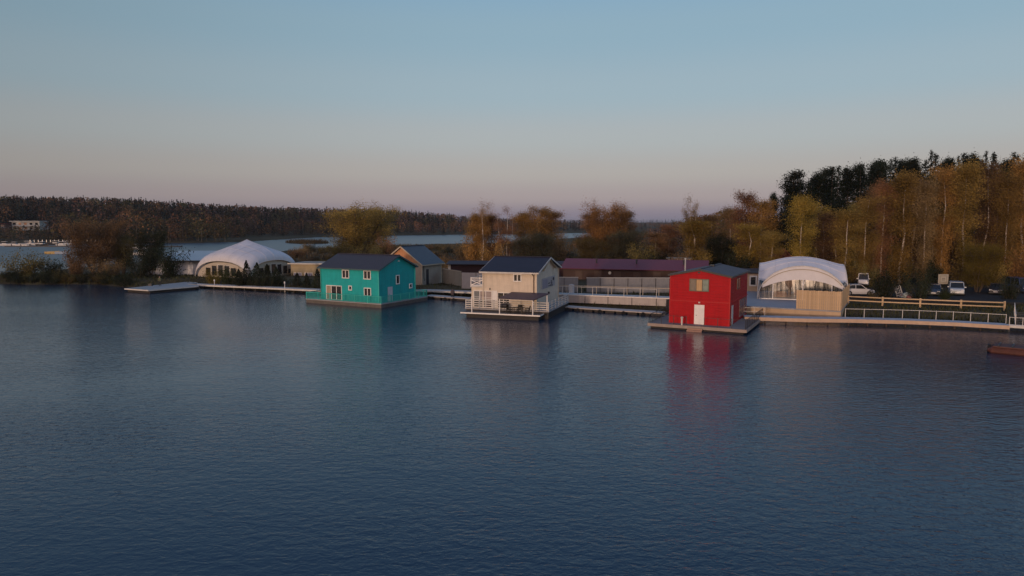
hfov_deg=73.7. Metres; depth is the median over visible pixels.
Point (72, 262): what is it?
shrub
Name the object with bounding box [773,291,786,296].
round table
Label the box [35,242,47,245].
motorboat
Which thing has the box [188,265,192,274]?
door
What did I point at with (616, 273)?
door
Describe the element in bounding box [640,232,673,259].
birch tree
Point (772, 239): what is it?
birch tree
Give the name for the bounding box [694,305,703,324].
door
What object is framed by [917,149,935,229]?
spruce tree
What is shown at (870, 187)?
spruce tree
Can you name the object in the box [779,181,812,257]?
spruce tree
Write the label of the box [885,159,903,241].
spruce tree
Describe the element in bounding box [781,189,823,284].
birch tree
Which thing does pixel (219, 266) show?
window
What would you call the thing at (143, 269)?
shrub
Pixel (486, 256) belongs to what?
shrub
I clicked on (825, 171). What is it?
pine tree
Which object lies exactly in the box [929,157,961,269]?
spruce tree
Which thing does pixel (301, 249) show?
shrub
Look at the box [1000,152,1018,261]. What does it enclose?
spruce tree
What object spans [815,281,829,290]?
drape
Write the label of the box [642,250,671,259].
shrub
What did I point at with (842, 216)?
birch tree
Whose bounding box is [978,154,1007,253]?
spruce tree
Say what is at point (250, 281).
shrub
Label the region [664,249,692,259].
shrub
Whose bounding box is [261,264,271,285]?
young conifer
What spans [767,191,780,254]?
pine tree
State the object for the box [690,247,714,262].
shrub
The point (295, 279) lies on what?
young conifer
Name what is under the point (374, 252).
shrub
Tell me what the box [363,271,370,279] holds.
window
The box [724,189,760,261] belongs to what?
birch tree
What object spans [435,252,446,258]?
shrub
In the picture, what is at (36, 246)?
marina pier
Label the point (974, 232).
birch tree
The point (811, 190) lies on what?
spruce tree
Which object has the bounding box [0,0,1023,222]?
sky
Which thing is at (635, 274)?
door
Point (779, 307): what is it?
marquee deck
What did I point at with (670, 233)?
birch tree
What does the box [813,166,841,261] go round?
spruce tree
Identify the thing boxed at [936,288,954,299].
shrub
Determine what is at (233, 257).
marquee
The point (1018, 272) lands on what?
shrub
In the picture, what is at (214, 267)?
window
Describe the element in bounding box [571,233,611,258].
willow tree
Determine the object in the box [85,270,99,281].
shrub
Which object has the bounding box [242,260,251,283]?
young conifer
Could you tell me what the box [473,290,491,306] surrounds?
window
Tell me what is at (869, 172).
pine tree
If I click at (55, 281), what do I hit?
shrub
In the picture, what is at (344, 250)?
shrub
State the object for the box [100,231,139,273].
willow tree
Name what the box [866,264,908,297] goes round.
shrub
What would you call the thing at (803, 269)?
marquee
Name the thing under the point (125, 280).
shrub
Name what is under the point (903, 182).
aspen tree
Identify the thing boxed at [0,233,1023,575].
lake
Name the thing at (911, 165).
pine tree
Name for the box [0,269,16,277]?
shrub
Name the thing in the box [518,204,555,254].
birch tree
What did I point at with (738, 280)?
window
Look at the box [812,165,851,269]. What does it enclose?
spruce tree
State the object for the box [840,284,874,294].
parked car
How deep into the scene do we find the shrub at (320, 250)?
238.79 m
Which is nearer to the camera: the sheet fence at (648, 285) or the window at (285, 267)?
the sheet fence at (648, 285)
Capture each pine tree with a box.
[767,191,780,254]
[768,194,797,254]
[773,169,807,250]
[801,171,831,246]
[808,166,840,228]
[827,161,866,255]
[849,161,866,247]
[858,158,891,240]
[864,159,892,253]
[899,152,924,244]
[907,157,926,222]
[934,158,956,213]
[953,151,990,246]
[998,159,1013,268]
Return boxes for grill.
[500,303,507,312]
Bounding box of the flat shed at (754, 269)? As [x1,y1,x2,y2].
[742,268,770,286]
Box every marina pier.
[4,244,67,246]
[30,240,130,242]
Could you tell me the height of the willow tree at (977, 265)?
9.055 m
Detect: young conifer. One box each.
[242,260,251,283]
[252,262,260,283]
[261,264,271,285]
[269,266,283,286]
[292,273,301,285]
[301,273,310,286]
[310,269,319,288]
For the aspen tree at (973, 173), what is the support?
on the ground at (809, 285)
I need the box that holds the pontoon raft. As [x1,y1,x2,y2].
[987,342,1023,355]
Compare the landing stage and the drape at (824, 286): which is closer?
the drape at (824, 286)
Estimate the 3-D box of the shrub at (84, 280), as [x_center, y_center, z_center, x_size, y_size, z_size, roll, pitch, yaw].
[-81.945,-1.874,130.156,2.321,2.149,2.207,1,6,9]
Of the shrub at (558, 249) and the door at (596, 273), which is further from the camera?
the shrub at (558, 249)
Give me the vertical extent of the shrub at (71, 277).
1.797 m
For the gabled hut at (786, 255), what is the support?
on the ground at (809, 285)
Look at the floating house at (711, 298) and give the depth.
74.86 m
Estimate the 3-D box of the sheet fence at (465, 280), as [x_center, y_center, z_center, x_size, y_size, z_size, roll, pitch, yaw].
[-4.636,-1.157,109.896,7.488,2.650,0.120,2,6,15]
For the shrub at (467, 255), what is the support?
on the ground at (809, 285)
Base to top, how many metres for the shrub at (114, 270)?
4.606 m
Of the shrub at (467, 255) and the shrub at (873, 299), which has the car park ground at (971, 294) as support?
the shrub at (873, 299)
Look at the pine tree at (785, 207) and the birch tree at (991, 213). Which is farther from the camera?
the pine tree at (785, 207)
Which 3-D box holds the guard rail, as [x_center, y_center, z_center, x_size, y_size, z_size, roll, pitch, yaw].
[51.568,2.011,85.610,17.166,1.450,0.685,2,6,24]
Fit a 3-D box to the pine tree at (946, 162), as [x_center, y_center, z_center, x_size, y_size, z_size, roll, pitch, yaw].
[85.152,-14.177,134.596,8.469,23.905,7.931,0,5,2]
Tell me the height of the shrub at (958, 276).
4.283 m
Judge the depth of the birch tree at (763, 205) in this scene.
138.33 m
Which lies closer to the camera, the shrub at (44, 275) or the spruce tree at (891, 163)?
the shrub at (44, 275)
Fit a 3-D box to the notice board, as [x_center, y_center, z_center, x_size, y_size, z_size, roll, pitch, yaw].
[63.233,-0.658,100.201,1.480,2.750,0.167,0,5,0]
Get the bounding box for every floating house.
[306,253,427,307]
[460,256,568,320]
[648,258,762,333]
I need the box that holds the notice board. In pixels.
[938,274,948,292]
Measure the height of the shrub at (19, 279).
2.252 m
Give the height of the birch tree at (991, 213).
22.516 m
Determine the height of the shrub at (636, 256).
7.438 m
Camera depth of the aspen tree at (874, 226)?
127.56 m
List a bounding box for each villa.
[0,223,11,230]
[9,221,48,230]
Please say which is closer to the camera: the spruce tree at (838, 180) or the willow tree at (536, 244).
the spruce tree at (838, 180)
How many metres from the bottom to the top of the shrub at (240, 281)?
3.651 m
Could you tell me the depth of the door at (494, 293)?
85.20 m
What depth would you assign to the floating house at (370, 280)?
97.23 m
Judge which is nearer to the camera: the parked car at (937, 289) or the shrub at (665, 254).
the parked car at (937, 289)
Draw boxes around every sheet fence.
[442,268,460,285]
[461,272,481,288]
[559,277,577,291]
[586,277,669,292]
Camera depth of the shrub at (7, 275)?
131.75 m
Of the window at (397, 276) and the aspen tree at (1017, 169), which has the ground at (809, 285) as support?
the aspen tree at (1017, 169)
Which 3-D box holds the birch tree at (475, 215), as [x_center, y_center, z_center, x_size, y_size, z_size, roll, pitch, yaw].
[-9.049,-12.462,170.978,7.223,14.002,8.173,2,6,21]
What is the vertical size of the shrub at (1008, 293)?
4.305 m
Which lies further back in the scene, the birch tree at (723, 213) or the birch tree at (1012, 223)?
the birch tree at (723, 213)
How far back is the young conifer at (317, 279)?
116.11 m
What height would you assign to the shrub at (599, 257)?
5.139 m
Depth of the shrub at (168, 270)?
133.48 m
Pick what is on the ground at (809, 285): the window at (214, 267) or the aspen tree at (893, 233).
the aspen tree at (893, 233)
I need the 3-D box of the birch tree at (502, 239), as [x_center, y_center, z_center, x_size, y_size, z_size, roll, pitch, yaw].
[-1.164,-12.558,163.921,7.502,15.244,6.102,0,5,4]
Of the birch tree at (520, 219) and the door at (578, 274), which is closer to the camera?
the door at (578, 274)
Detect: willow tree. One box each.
[51,212,131,274]
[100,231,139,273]
[127,225,169,274]
[314,198,405,253]
[502,226,557,260]
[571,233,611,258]
[579,195,633,255]
[601,226,648,258]
[703,231,741,265]
[955,236,1010,291]
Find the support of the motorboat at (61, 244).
on the lake
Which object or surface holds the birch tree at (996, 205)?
on the ground at (809, 285)
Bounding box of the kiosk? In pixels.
[747,271,763,290]
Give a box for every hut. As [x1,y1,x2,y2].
[768,247,791,258]
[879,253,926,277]
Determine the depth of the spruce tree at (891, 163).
148.02 m
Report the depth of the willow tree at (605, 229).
168.97 m
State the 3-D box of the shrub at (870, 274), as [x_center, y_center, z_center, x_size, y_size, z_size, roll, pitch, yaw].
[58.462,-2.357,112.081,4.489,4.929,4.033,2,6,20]
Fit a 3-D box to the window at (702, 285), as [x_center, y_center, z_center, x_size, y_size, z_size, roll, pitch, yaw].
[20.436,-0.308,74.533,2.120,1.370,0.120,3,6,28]
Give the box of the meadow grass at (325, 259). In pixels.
[287,239,757,275]
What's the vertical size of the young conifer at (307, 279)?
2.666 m
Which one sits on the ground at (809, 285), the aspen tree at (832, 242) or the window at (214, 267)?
the aspen tree at (832, 242)
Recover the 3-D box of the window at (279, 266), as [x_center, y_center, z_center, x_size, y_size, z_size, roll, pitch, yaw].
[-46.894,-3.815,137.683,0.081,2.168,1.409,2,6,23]
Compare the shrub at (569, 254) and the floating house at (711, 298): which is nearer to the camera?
the floating house at (711, 298)
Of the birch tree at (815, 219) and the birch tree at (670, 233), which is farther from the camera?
the birch tree at (670, 233)
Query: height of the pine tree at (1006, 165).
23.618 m
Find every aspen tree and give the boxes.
[672,218,717,259]
[808,211,839,260]
[826,218,851,263]
[861,183,887,277]
[872,182,912,277]
[874,166,937,283]
[893,170,934,276]
[923,169,952,268]
[944,157,993,281]
[994,153,1023,274]
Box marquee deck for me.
[746,291,849,316]
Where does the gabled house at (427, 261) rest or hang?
on the ground at (809, 285)
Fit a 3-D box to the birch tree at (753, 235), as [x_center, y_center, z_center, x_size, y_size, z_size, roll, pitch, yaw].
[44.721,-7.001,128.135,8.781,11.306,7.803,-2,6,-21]
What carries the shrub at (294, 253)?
on the ground at (809, 285)
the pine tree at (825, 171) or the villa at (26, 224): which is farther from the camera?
the villa at (26, 224)
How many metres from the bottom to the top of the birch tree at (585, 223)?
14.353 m
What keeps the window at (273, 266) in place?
in the marquee at (233, 257)
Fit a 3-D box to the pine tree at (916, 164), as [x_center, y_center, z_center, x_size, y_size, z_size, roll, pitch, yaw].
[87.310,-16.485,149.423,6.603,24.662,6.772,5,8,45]
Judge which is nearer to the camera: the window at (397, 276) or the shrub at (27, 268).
the window at (397, 276)
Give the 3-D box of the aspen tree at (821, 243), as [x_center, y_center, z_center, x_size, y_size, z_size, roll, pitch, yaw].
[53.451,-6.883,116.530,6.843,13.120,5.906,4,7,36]
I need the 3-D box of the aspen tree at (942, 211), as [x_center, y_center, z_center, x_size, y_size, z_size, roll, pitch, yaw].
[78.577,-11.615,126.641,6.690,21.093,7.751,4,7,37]
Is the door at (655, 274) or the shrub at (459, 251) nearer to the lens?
the door at (655, 274)
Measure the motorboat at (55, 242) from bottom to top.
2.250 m
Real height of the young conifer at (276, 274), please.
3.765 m
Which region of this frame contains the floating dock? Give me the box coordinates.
[425,295,664,315]
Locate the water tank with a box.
[569,284,573,292]
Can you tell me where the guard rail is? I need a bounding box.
[848,295,1005,310]
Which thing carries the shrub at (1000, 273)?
on the ground at (809, 285)
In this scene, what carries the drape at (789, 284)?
hanging from the marquee at (803, 269)
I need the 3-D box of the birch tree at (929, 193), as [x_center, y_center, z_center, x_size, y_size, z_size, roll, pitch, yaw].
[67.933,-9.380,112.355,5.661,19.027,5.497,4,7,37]
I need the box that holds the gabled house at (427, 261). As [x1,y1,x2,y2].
[391,245,444,284]
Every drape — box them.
[784,280,795,296]
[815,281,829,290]
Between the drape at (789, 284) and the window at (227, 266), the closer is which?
the drape at (789, 284)
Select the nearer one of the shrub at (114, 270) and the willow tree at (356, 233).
the shrub at (114, 270)
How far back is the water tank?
101.13 m
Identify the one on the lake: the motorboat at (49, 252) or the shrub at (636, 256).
the motorboat at (49, 252)
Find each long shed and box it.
[446,261,563,276]
[560,258,708,278]
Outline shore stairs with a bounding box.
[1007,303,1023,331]
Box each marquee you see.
[195,239,294,276]
[757,256,847,299]
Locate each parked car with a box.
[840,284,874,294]
[857,273,869,285]
[927,283,941,294]
[947,281,965,295]
[988,282,1004,293]
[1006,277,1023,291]
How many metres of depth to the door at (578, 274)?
128.01 m
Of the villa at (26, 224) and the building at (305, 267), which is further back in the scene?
the villa at (26, 224)
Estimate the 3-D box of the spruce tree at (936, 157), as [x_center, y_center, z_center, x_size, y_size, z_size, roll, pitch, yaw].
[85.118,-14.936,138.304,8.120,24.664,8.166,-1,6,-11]
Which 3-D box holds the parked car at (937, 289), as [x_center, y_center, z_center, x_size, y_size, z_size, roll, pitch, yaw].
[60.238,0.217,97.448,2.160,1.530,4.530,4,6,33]
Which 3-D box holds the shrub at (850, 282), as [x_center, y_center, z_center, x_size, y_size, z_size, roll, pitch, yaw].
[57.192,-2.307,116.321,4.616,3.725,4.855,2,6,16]
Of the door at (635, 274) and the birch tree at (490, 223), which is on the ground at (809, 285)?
the birch tree at (490, 223)
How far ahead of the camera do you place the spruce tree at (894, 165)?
131.70 m
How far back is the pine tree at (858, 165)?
147.84 m
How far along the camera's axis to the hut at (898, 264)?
130.04 m
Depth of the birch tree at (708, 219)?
156.61 m
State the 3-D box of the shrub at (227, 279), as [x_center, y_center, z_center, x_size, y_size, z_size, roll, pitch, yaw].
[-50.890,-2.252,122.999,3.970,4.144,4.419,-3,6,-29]
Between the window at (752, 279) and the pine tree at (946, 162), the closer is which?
the window at (752, 279)
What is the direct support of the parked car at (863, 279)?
on the ground at (809, 285)
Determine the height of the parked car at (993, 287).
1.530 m
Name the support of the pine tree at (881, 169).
on the ground at (809, 285)
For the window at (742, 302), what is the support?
in the floating house at (711, 298)
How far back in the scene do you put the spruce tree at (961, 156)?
132.83 m
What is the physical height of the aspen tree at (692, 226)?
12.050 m
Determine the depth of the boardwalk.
114.87 m
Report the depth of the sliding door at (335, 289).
98.04 m
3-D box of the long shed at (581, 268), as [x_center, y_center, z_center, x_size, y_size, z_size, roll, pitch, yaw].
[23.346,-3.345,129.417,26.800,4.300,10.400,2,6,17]
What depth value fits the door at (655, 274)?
123.85 m
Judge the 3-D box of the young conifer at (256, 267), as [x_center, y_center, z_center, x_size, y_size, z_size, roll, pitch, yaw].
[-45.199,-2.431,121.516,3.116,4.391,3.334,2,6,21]
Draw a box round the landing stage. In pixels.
[124,282,198,292]
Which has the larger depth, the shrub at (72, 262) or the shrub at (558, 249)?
the shrub at (558, 249)
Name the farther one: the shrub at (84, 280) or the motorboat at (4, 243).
the motorboat at (4, 243)
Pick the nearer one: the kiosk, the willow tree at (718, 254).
the kiosk
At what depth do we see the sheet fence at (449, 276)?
117.25 m
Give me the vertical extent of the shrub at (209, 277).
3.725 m
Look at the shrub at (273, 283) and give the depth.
118.80 m
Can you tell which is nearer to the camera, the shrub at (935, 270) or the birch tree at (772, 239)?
the shrub at (935, 270)
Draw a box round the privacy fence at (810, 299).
[796,283,849,310]
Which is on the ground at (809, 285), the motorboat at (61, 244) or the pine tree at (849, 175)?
the pine tree at (849, 175)
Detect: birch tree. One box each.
[463,213,485,260]
[467,197,495,259]
[481,213,500,254]
[493,206,518,255]
[508,210,536,254]
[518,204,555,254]
[535,209,568,257]
[577,210,602,255]
[612,211,641,258]
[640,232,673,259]
[654,222,686,259]
[679,193,700,256]
[700,214,725,264]
[711,205,739,264]
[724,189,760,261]
[730,220,768,267]
[742,197,784,267]
[754,230,789,261]
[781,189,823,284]
[804,203,833,257]
[826,207,869,285]
[843,199,877,278]
[848,192,886,285]
[869,175,908,280]
[908,179,946,284]
[926,159,971,282]
[941,160,971,277]
[957,166,996,276]
[966,157,1016,283]
[982,166,1014,274]
[984,172,1023,281]
[992,169,1023,268]
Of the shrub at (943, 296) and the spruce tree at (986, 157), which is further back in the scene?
the spruce tree at (986, 157)
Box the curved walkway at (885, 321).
[743,307,1009,330]
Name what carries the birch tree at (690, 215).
on the ground at (809, 285)
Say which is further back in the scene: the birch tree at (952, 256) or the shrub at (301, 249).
the shrub at (301, 249)
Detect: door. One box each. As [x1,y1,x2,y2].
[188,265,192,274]
[326,285,341,299]
[388,287,392,300]
[426,269,428,284]
[492,291,496,306]
[497,292,509,308]
[575,271,581,278]
[594,271,600,276]
[614,271,620,276]
[633,272,640,277]
[653,272,660,277]
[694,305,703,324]
[731,305,732,323]
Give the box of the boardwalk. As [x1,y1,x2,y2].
[192,283,470,296]
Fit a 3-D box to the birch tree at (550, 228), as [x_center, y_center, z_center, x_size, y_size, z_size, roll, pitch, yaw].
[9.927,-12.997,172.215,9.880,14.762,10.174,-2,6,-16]
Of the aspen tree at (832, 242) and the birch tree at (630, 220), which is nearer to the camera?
the aspen tree at (832, 242)
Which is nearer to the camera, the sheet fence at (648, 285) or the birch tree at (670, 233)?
the sheet fence at (648, 285)
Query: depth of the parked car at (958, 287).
96.65 m
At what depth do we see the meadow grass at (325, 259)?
231.43 m
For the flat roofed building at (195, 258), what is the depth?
139.96 m
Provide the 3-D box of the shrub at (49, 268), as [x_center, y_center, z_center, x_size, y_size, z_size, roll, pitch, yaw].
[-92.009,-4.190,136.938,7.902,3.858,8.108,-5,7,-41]
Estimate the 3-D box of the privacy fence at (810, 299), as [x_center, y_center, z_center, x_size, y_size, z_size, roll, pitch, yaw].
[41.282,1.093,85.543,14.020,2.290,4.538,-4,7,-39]
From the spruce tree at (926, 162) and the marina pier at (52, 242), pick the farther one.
the marina pier at (52, 242)
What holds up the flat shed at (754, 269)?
on the ground at (809, 285)
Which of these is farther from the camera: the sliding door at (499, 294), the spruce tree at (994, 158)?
the spruce tree at (994, 158)
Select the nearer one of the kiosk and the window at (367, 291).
the window at (367, 291)
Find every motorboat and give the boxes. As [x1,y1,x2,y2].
[0,241,11,245]
[18,241,38,244]
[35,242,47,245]
[44,251,58,253]
[48,241,58,244]
[56,241,67,245]
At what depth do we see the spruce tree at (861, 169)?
131.16 m
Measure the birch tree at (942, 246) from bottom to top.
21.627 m
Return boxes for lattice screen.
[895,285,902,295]
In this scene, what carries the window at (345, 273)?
in the floating house at (370, 280)
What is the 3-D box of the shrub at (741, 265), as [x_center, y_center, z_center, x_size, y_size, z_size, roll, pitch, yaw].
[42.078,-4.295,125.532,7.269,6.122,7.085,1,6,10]
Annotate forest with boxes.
[0,195,525,240]
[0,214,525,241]
[496,208,776,251]
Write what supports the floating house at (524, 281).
on the lake
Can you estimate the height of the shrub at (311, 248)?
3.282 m
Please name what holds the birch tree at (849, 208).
on the ground at (809, 285)
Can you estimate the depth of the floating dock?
89.60 m
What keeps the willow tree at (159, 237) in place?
on the ground at (809, 285)
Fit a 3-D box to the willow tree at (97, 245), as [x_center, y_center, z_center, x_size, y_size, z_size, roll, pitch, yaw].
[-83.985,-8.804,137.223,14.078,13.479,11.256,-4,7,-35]
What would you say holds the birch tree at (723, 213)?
on the ground at (809, 285)
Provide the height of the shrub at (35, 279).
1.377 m
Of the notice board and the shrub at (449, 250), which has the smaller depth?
the notice board
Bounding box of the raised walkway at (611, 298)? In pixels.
[559,285,669,305]
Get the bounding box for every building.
[150,251,214,274]
[287,261,324,275]
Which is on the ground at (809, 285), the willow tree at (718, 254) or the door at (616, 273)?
the willow tree at (718, 254)
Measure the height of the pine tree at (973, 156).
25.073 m
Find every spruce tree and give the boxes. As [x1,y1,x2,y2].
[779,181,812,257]
[790,178,822,256]
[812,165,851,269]
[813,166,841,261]
[846,165,870,271]
[864,165,877,249]
[883,156,908,267]
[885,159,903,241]
[887,159,894,182]
[914,153,939,251]
[914,159,932,255]
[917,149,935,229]
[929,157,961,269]
[949,152,976,264]
[975,151,987,203]
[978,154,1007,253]
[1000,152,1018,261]
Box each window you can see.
[211,265,216,275]
[218,265,222,274]
[224,265,229,276]
[271,263,275,274]
[277,264,281,273]
[283,265,287,273]
[342,270,348,278]
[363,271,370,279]
[364,288,370,295]
[396,275,399,283]
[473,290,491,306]
[513,274,521,281]
[689,279,708,291]
[736,277,740,289]
[739,296,746,316]
[749,276,756,285]
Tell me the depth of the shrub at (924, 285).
93.12 m
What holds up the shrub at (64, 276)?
on the ground at (809, 285)
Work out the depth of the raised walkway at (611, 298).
93.92 m
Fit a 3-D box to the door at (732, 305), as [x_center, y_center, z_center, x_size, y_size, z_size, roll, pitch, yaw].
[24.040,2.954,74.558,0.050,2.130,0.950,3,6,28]
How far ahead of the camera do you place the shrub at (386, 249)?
193.79 m
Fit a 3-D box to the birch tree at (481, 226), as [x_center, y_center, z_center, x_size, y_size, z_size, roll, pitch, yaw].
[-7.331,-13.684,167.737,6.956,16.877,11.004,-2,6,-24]
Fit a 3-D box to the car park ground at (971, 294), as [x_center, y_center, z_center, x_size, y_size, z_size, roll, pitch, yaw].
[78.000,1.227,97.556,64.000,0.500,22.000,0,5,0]
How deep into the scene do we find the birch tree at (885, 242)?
117.10 m
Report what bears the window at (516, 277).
in the floating house at (524, 281)
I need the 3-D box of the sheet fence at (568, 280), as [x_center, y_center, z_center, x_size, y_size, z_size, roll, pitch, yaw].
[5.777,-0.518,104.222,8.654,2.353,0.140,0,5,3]
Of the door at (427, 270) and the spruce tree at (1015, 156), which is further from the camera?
the spruce tree at (1015, 156)
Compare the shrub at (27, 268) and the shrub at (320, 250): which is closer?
the shrub at (27, 268)
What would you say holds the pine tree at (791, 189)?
on the ground at (809, 285)
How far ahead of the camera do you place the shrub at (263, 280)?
118.35 m
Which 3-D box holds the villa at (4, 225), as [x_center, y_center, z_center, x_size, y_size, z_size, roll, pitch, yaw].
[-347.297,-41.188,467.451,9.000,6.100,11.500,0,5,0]
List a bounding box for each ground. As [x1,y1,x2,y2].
[0,217,1023,328]
[849,288,1023,305]
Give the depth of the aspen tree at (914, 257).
127.17 m
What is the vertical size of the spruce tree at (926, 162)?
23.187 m
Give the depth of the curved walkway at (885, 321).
76.84 m
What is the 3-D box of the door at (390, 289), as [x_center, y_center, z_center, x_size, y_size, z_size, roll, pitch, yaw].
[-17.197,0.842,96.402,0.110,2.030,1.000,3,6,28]
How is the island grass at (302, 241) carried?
on the ground at (809, 285)
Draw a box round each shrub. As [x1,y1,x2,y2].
[0,247,54,276]
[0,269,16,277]
[1,270,16,281]
[8,273,36,283]
[26,276,40,282]
[34,258,69,274]
[37,270,56,283]
[42,271,66,283]
[51,270,69,283]
[55,245,88,275]
[62,274,85,281]
[75,273,87,283]
[83,256,127,276]
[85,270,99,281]
[107,273,137,286]
[121,243,157,277]
[148,240,193,277]
[202,268,220,283]
[218,265,241,284]
[229,269,253,288]
[240,270,261,288]
[250,272,269,285]
[260,269,284,286]
[287,248,309,257]
[294,245,309,253]
[300,244,321,250]
[317,246,329,252]
[322,241,355,255]
[349,242,384,253]
[375,232,397,253]
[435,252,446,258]
[446,245,457,252]
[450,243,472,258]
[460,228,484,260]
[475,242,509,260]
[550,234,575,260]
[560,250,576,260]
[592,249,613,258]
[626,238,657,258]
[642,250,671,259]
[659,248,672,259]
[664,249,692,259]
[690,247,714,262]
[721,250,758,267]
[842,266,858,283]
[853,261,879,286]
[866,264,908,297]
[867,291,879,300]
[899,266,936,298]
[914,260,945,283]
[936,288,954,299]
[949,264,968,285]
[988,259,1012,287]
[994,272,1023,299]
[1003,247,1023,276]
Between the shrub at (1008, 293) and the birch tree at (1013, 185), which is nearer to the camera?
the shrub at (1008, 293)
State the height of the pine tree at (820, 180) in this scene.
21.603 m
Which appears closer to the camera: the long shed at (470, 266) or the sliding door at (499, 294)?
the sliding door at (499, 294)
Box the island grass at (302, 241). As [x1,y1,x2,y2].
[285,238,328,243]
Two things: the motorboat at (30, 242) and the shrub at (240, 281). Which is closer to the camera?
the shrub at (240, 281)
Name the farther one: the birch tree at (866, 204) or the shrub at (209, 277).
the shrub at (209, 277)

